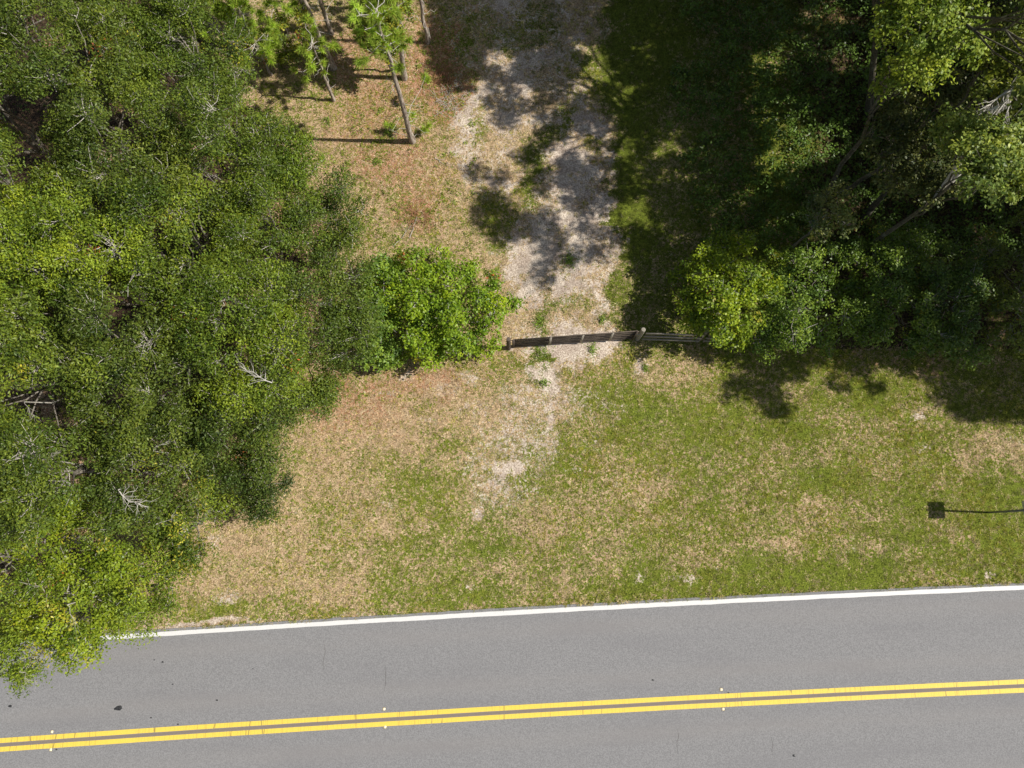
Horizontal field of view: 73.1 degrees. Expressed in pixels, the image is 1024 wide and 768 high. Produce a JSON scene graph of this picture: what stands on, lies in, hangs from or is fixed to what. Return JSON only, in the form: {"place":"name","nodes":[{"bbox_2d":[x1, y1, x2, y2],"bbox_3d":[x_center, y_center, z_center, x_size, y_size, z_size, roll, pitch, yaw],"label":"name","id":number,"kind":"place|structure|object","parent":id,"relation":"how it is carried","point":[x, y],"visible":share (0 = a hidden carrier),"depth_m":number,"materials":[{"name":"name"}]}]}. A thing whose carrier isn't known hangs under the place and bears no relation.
{"place":"outdoors","nodes":[
{"label":"outdoors","id":0,"kind":"place"},
{"bbox_2d":[0,0,1023,639],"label":"ground","id":1,"kind":"structure","parent":0,"point":[514,470],"depth_m":26.80,"materials":[{"name":"green plant"}]},
{"bbox_2d":[0,499,92,618],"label":"oak tree","id":2,"kind":"object","parent":1,"relation":"on","point":[22,591],"visible":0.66,"depth_m":20.33,"materials":[{"name":"green plant"}]},
{"bbox_2d":[0,392,98,552],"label":"oak tree","id":3,"kind":"object","parent":1,"relation":"on","point":[6,413],"visible":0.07,"depth_m":19.25,"materials":[{"name":"green plant"}]},
{"bbox_2d":[0,586,102,698],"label":"oak tree","id":4,"kind":"object","parent":1,"relation":"on","point":[12,638],"visible":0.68,"depth_m":20.48,"materials":[{"name":"green plant"}]},
{"bbox_2d":[0,1,107,192],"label":"oak tree","id":5,"kind":"object","parent":1,"relation":"on","point":[9,115],"visible":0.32,"depth_m":22.55,"materials":[{"name":"green plant"}]},
{"bbox_2d":[0,0,136,94],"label":"oak tree","id":6,"kind":"object","parent":1,"relation":"on","point":[82,2],"visible":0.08,"depth_m":23.02,"materials":[{"name":"green plant"}]},
{"bbox_2d":[8,589,129,676],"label":"leafy tree","id":7,"kind":"object","parent":1,"relation":"on","point":[78,635],"visible":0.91,"depth_m":20.46,"materials":[{"name":"green plant"}]},
{"bbox_2d":[0,473,143,614],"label":"leafy tree","id":8,"kind":"object","parent":1,"relation":"on","point":[107,564],"visible":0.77,"depth_m":20.68,"materials":[{"name":"green plant"}]},
{"bbox_2d":[0,175,143,353],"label":"oak tree","id":9,"kind":"object","parent":1,"relation":"on","point":[27,276],"visible":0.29,"depth_m":19.24,"materials":[{"name":"green plant"}]},
{"bbox_2d":[0,268,159,472],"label":"oak tree","id":10,"kind":"object","parent":1,"relation":"on","point":[18,351],"visible":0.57,"depth_m":18.36,"materials":[{"name":"green plant"}]},
{"bbox_2d":[0,79,160,288],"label":"oak tree","id":11,"kind":"object","parent":1,"relation":"on","point":[4,150],"visible":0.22,"depth_m":19.53,"materials":[{"name":"green plant"}]},
{"bbox_2d":[0,162,166,361],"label":"oak tree","id":12,"kind":"object","parent":1,"relation":"on","point":[58,206],"visible":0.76,"depth_m":18.92,"materials":[{"name":"green plant"}]},
{"bbox_2d":[0,371,168,555],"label":"oak tree","id":13,"kind":"object","parent":1,"relation":"on","point":[18,434],"visible":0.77,"depth_m":18.17,"materials":[{"name":"green plant"}]},
{"bbox_2d":[0,0,184,198],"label":"oak tree","id":14,"kind":"object","parent":1,"relation":"on","point":[109,67],"visible":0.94,"depth_m":19.88,"materials":[{"name":"green plant"}]},
{"bbox_2d":[19,68,208,258],"bbox_3d":[-12.077,-6.161,23.245,5.358,10.438,5.235,0,78,0],"label":"oak tree","id":15,"kind":"object","parent":1,"relation":"on","point":[70,131],"visible":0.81,"depth_m":19.88,"materials":[{"name":"green plant"}]},
{"bbox_2d":[26,276,222,447],"bbox_3d":[-11.229,-0.338,22.323,5.570,9.689,5.644,0,78,0],"label":"oak tree","id":16,"kind":"object","parent":1,"relation":"on","point":[131,362],"visible":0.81,"depth_m":19.34,"materials":[{"name":"green plant"}]},
{"bbox_2d":[67,535,189,651],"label":"oak tree","id":17,"kind":"object","parent":1,"relation":"on","point":[129,607],"visible":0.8,"depth_m":21.26,"materials":[{"name":"green plant"}]},
{"bbox_2d":[73,0,221,98],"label":"oak tree","id":18,"kind":"object","parent":1,"relation":"on","point":[199,16],"visible":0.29,"depth_m":23.24,"materials":[{"name":"green plant"}]},
{"bbox_2d":[71,378,236,542],"bbox_3d":[-10.803,2.717,22.689,4.957,7.534,4.616,-22,79,-5],"label":"oak tree","id":19,"kind":"object","parent":1,"relation":"on","point":[173,463],"visible":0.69,"depth_m":20.19,"materials":[{"name":"green plant"}]},
{"bbox_2d":[0,0,313,564],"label":"tree","id":20,"kind":"object","parent":1,"relation":"on","point":[44,104],"visible":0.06,"depth_m":28.16,"materials":[{"name":"green plant"}]},
{"bbox_2d":[81,163,262,325],"bbox_3d":[-10.761,-3.855,23.359,5.713,9.168,5.444,0,78,0],"label":"oak tree","id":21,"kind":"object","parent":1,"relation":"on","point":[187,202],"visible":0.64,"depth_m":20.24,"materials":[{"name":"green plant"}]},
{"bbox_2d":[87,0,262,157],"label":"oak tree","id":22,"kind":"object","parent":1,"relation":"on","point":[150,46],"visible":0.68,"depth_m":22.23,"materials":[{"name":"green plant"}]},
{"bbox_2d":[129,471,241,592],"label":"oak tree","id":23,"kind":"object","parent":1,"relation":"on","point":[174,535],"visible":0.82,"depth_m":21.68,"materials":[{"name":"green plant"}]},
{"bbox_2d":[109,58,295,227],"bbox_3d":[-9.939,-7.644,24.195,5.737,8.940,5.422,0,78,0],"label":"oak tree","id":24,"kind":"object","parent":1,"relation":"on","point":[189,97],"visible":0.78,"depth_m":21.86,"materials":[{"name":"green plant"}]},
{"bbox_2d":[184,0,246,41],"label":"pine tree","id":25,"kind":"object","parent":1,"relation":"on","point":[206,34],"visible":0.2,"depth_m":28.58,"materials":[{"name":"green plant"}]},
{"bbox_2d":[148,363,299,500],"bbox_3d":[-9.155,1.702,23.388,4.523,6.774,4.753,-30,80,-6],"label":"oak tree","id":26,"kind":"object","parent":1,"relation":"on","point":[265,429],"visible":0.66,"depth_m":21.75,"materials":[{"name":"green plant"}]},
{"bbox_2d":[145,253,315,426],"bbox_3d":[-8.441,-0.837,23.061,5.427,8.510,5.106,0,78,0],"label":"oak tree","id":27,"kind":"object","parent":1,"relation":"on","point":[251,338],"visible":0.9,"depth_m":20.08,"materials":[{"name":"green plant"}]},
{"bbox_2d":[207,0,265,44],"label":"pine tree","id":28,"kind":"object","parent":1,"relation":"on","point":[219,9],"visible":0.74,"depth_m":27.74,"materials":[{"name":"green plant"}]},
{"bbox_2d":[228,0,282,75],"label":"pine tree","id":29,"kind":"object","parent":1,"relation":"on","point":[272,42],"visible":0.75,"depth_m":27.59,"materials":[{"name":"green plant"}]},
{"bbox_2d":[221,459,295,533],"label":"oak tree","id":30,"kind":"object","parent":1,"relation":"on","point":[261,493],"visible":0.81,"depth_m":23.58,"materials":[{"name":"green plant"}]},
{"bbox_2d":[193,166,334,316],"bbox_3d":[-8.400,-4.478,24.406,5.177,7.413,5.182,0,78,0],"label":"oak tree","id":31,"kind":"object","parent":1,"relation":"on","point":[283,239],"visible":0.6,"depth_m":22.33,"materials":[{"name":"green plant"}]},
{"bbox_2d":[204,108,331,233],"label":"oak tree","id":32,"kind":"object","parent":1,"relation":"on","point":[297,172],"visible":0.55,"depth_m":23.41,"materials":[{"name":"green plant"}]},
{"bbox_2d":[256,0,299,35],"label":"pine tree","id":33,"kind":"object","parent":1,"relation":"on","point":[274,4],"visible":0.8,"depth_m":28.57,"materials":[{"name":"green plant"}]},
{"bbox_2d":[235,1,335,68],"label":"vine shrub","id":34,"kind":"object","parent":1,"relation":"on","point":[299,11],"visible":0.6,"depth_m":28.86,"materials":[{"name":"green plant"}]},
{"bbox_2d":[245,345,350,433],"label":"oak tree","id":35,"kind":"object","parent":1,"relation":"on","point":[320,395],"visible":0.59,"depth_m":23.16,"materials":[{"name":"green plant"}]},
{"bbox_2d":[290,10,342,101],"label":"pine tree","id":36,"kind":"object","parent":1,"relation":"on","point":[321,43],"visible":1,"depth_m":26.42,"materials":[{"name":"green plant"}]},
{"bbox_2d":[303,0,333,35],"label":"pine tree","id":37,"kind":"object","parent":1,"relation":"on","point":[327,22],"visible":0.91,"depth_m":29.29,"materials":[{"name":"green plant"}]},
{"bbox_2d":[251,245,390,375],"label":"oak tree","id":38,"kind":"object","parent":1,"relation":"on","point":[341,316],"visible":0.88,"depth_m":22.16,"materials":[{"name":"green plant"}]},
{"bbox_2d":[302,0,342,70],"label":"pine tree","id":39,"kind":"object","parent":1,"relation":"on","point":[332,65],"visible":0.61,"depth_m":28.46,"materials":[{"name":"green plant"}]},
{"bbox_2d":[270,161,376,268],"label":"oak tree","id":40,"kind":"object","parent":1,"relation":"on","point":[345,237],"visible":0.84,"depth_m":23.93,"materials":[{"name":"green plant"}]},
{"bbox_2d":[315,112,342,135],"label":"weed clump","id":41,"kind":"object","parent":1,"relation":"on","point":[325,118],"visible":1,"depth_m":29.40,"materials":[{"name":"green plant"}]},
{"bbox_2d":[228,0,479,273],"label":"weeds","id":42,"kind":"object","parent":1,"relation":"on","point":[382,108],"visible":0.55,"depth_m":29.39,"materials":[{"name":"green plant"}]},
{"bbox_2d":[365,149,386,171],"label":"weed clump","id":43,"kind":"object","parent":1,"relation":"on","point":[376,160],"visible":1,"depth_m":28.91,"materials":[{"name":"green plant"}]},
{"bbox_2d":[353,251,409,373],"bbox_3d":[-4.965,-2.737,26.487,2.084,2.511,4.807,0,78,0],"label":"broadleaf shrub","id":44,"kind":"object","parent":1,"relation":"on","point":[386,348],"visible":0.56,"depth_m":26.00,"materials":[{"name":"green plant"}]},
{"bbox_2d":[344,0,418,70],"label":"vine shrub","id":45,"kind":"object","parent":1,"relation":"on","point":[408,11],"visible":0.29,"depth_m":26.89,"materials":[{"name":"green plant"}]},
{"bbox_2d":[378,127,392,142],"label":"weed clump","id":46,"kind":"object","parent":1,"relation":"on","point":[386,133],"visible":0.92,"depth_m":29.24,"materials":[{"name":"green plant"}]},
{"bbox_2d":[344,0,432,144],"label":"pine tree","id":47,"kind":"object","parent":1,"relation":"on","point":[373,39],"visible":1,"depth_m":23.26,"materials":[{"name":"green plant"}]},
{"bbox_2d":[366,0,412,81],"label":"pine tree","id":48,"kind":"object","parent":1,"relation":"on","point":[404,77],"visible":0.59,"depth_m":25.83,"materials":[{"name":"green plant"}]},
{"bbox_2d":[397,197,440,237],"bbox_3d":[-3.805,-6.917,28.465,1.809,0.246,1.660,-18,79,-4],"label":"brush pile","id":49,"kind":"object","parent":1,"relation":"on","point":[412,212],"visible":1,"depth_m":28.44,"materials":[{"name":"brown plant"}]},
{"bbox_2d":[416,0,434,44],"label":"pine tree","id":50,"kind":"object","parent":1,"relation":"on","point":[427,33],"visible":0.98,"depth_m":28.96,"materials":[{"name":"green plant"}]},
{"bbox_2d":[416,50,472,100],"bbox_3d":[-3.022,-13.176,29.852,2.552,0.225,2.500,44,81,8],"label":"brush pile","id":51,"kind":"object","parent":1,"relation":"on","point":[447,82],"visible":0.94,"depth_m":29.88,"materials":[{"name":"plant"}]},
{"bbox_2d":[365,243,527,374],"bbox_3d":[-2.575,-3.082,26.107,6.407,3.331,5.498,0,78,0],"label":"broadleaf shrub","id":52,"kind":"object","parent":1,"relation":"on","point":[444,306],"visible":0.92,"depth_m":25.75,"materials":[{"name":"green plant"}]},
{"bbox_2d":[424,78,483,117],"bbox_3d":[-2.441,-12.307,29.622,2.456,0.283,2.155,-30,80,-6],"label":"brush pile","id":53,"kind":"object","parent":1,"relation":"on","point":[443,102],"visible":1,"depth_m":29.60,"materials":[{"name":"plant"}]},
{"bbox_2d":[506,337,510,350],"bbox_3d":[-0.131,-1.530,26.782,0.172,1.585,0.177,0,78,0],"label":"gate post","id":54,"kind":"object","parent":1,"relation":"on","point":[508,342],"visible":1,"depth_m":26.40,"materials":[{"name":"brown wood"}]},
{"bbox_2d":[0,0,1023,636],"bbox_3d":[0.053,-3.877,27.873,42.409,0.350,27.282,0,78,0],"label":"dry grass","id":55,"kind":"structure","parent":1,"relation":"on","point":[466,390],"depth_m":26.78,"materials":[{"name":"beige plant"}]},
{"bbox_2d":[635,327,645,340],"bbox_3d":[4.971,-1.900,26.876,0.178,1.555,0.183,0,78,0],"label":"gate post","id":56,"kind":"object","parent":1,"relation":"on","point":[641,332],"visible":1,"depth_m":26.52,"materials":[{"name":"grey wood"}]},
{"bbox_2d":[511,330,639,347],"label":"farm gate","id":57,"kind":"structure","parent":56,"relation":"attached to","point":[581,338],"depth_m":26.66,"materials":[{"name":"grey wood"}]},
{"bbox_2d":[641,362,658,374],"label":"weed clump","id":58,"kind":"object","parent":1,"relation":"on","point":[645,368],"visible":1,"depth_m":27.13,"materials":[{"name":"green plant"}]},
{"bbox_2d":[660,119,673,136],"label":"weed clump","id":59,"kind":"object","parent":1,"relation":"on","point":[668,123],"visible":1,"depth_m":29.41,"materials":[{"name":"green plant"}]},
{"bbox_2d":[642,330,765,342],"bbox_3d":[7.469,-1.820,26.842,4.741,1.464,0.180,1,78,0],"label":"rail fence","id":60,"kind":"object","parent":1,"relation":"on","point":[699,338],"visible":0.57,"depth_m":26.69,"materials":[{"name":"grey wood"}]},
{"bbox_2d":[665,226,794,352],"bbox_3d":[8.072,-3.686,26.192,4.348,3.431,5.170,34,80,7],"label":"broadleaf shrub","id":61,"kind":"object","parent":1,"relation":"on","point":[719,293],"visible":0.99,"depth_m":25.62,"materials":[{"name":"green plant"}]},
{"bbox_2d":[744,240,873,365],"bbox_3d":[11.230,-3.117,26.128,5.021,3.225,4.899,0,78,0],"label":"hedge shrub","id":62,"kind":"object","parent":1,"relation":"on","point":[793,324],"visible":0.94,"depth_m":25.55,"materials":[{"name":"green plant"}]},
{"bbox_2d":[790,175,862,247],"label":"young tree","id":63,"kind":"object","parent":1,"relation":"on","point":[840,215],"visible":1,"depth_m":24.88,"materials":[{"name":"green plant"}]},
{"bbox_2d":[666,0,1023,260],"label":"thicket undergrowth","id":64,"kind":"object","parent":1,"relation":"on","point":[824,77],"visible":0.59,"depth_m":28.96,"materials":[{"name":"green plant"}]},
{"bbox_2d":[839,216,938,358],"bbox_3d":[14.346,-3.732,26.276,3.918,3.231,5.571,0,78,0],"label":"hedge shrub","id":65,"kind":"object","parent":1,"relation":"on","point":[908,278],"visible":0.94,"depth_m":25.67,"materials":[{"name":"green plant"}]},
{"bbox_2d":[814,0,992,212],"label":"light crowned tree","id":66,"kind":"object","parent":1,"relation":"on","point":[926,33],"visible":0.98,"depth_m":19.59,"materials":[{"name":"green plant"}]},
{"bbox_2d":[837,67,977,211],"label":"understorey tree","id":67,"kind":"object","parent":1,"relation":"on","point":[899,155],"visible":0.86,"depth_m":22.85,"materials":[{"name":"green plant"}]},
{"bbox_2d":[849,73,1023,257],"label":"light crowned tree","id":68,"kind":"object","parent":1,"relation":"on","point":[989,140],"visible":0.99,"depth_m":19.77,"materials":[{"name":"green plant"}]},
{"bbox_2d":[861,0,1023,219],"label":"light crowned tree","id":69,"kind":"object","parent":1,"relation":"on","point":[999,74],"visible":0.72,"depth_m":20.24,"materials":[{"name":"green plant"}]},
{"bbox_2d":[863,0,1023,117],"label":"tall tree","id":70,"kind":"object","parent":1,"relation":"on","point":[873,63],"visible":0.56,"depth_m":18.57,"materials":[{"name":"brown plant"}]},
{"bbox_2d":[908,223,1006,370],"bbox_3d":[16.706,-3.696,26.324,3.743,3.239,6.276,15,78,3],"label":"hedge shrub","id":71,"kind":"object","parent":1,"relation":"on","point":[951,338],"visible":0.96,"depth_m":25.30,"materials":[{"name":"green plant"}]},
{"bbox_2d":[974,200,1023,358],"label":"hedge shrub","id":72,"kind":"object","parent":1,"relation":"on","point":[1016,303],"visible":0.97,"depth_m":25.67,"materials":[{"name":"green plant"}]},
{"bbox_2d":[987,501,1023,513],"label":"road sign","id":73,"kind":"object","parent":1,"relation":"on","point":[1005,511],"visible":1,"depth_m":24.81,"materials":[{"name":"metal"}]},
{"bbox_2d":[0,583,1023,767],"bbox_3d":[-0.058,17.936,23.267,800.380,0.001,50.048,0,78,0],"label":"road","id":74,"kind":"structure","parent":0,"point":[541,658],"depth_m":24.76,"materials":[{"name":"grey asphalt"}]},
{"bbox_2d":[114,705,121,710],"bbox_3d":[-14.023,11.540,24.617,0.313,0.020,0.171,0,78,0],"label":"tar spot","id":75,"kind":"object","parent":74,"relation":"on","point":[118,708],"visible":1,"depth_m":24.61,"materials":[{"name":"black asphalt"}]},
{"bbox_2d":[0,688,1023,751],"bbox_3d":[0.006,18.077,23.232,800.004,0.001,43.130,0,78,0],"label":"yellow centre line","id":76,"kind":"object","parent":74,"relation":"on","point":[503,716],"visible":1,"depth_m":24.56,"materials":[{"name":"paint"}]},
{"bbox_2d":[0,679,1023,742],"bbox_3d":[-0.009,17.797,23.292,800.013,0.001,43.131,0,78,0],"label":"yellow centre line","id":77,"kind":"object","parent":74,"relation":"on","point":[508,707],"visible":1,"depth_m":24.62,"materials":[{"name":"paint"}]},
{"bbox_2d":[20,585,1023,645],"bbox_3d":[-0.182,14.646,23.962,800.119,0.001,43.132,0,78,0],"label":"white edge line","id":78,"kind":"object","parent":74,"relation":"on","point":[588,608],"visible":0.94,"depth_m":25.32,"materials":[{"name":"paint"}]},
{"bbox_2d":[427,0,635,387],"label":"driveway","id":79,"kind":"structure","parent":0,"point":[569,158],"depth_m":29.01,"materials":[{"name":"beige sand"}]},
{"bbox_2d":[521,336,558,378],"bbox_3d":[1.129,-1.097,27.236,1.554,0.224,2.245,15,78,3],"label":"weed clump","id":80,"kind":"object","parent":79,"relation":"on","point":[544,349],"visible":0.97,"depth_m":27.25,"materials":[{"name":"green plant"}]},
{"bbox_2d":[525,295,556,334],"bbox_3d":[1.134,-2.474,27.564,1.367,0.251,2.345,0,78,0],"label":"weed clump","id":81,"kind":"object","parent":79,"relation":"on","point":[537,321],"visible":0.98,"depth_m":27.57,"materials":[{"name":"green plant"}]},
{"bbox_2d":[534,378,550,389],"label":"weed clump","id":82,"kind":"object","parent":79,"relation":"on","point":[543,382],"visible":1,"depth_m":26.96,"materials":[{"name":"green plant"}]},
{"bbox_2d":[560,249,578,274],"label":"weed clump","id":83,"kind":"object","parent":79,"relation":"on","point":[569,261],"visible":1,"depth_m":28.04,"materials":[{"name":"green plant"}]},
{"bbox_2d":[582,342,599,360],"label":"weed clump","id":84,"kind":"object","parent":79,"relation":"on","point":[592,347],"visible":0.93,"depth_m":27.25,"materials":[{"name":"green plant"}]},
{"bbox_2d":[595,311,606,325],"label":"weed clump","id":85,"kind":"object","parent":79,"relation":"on","point":[603,318],"visible":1,"depth_m":27.53,"materials":[{"name":"green plant"}]}
]}

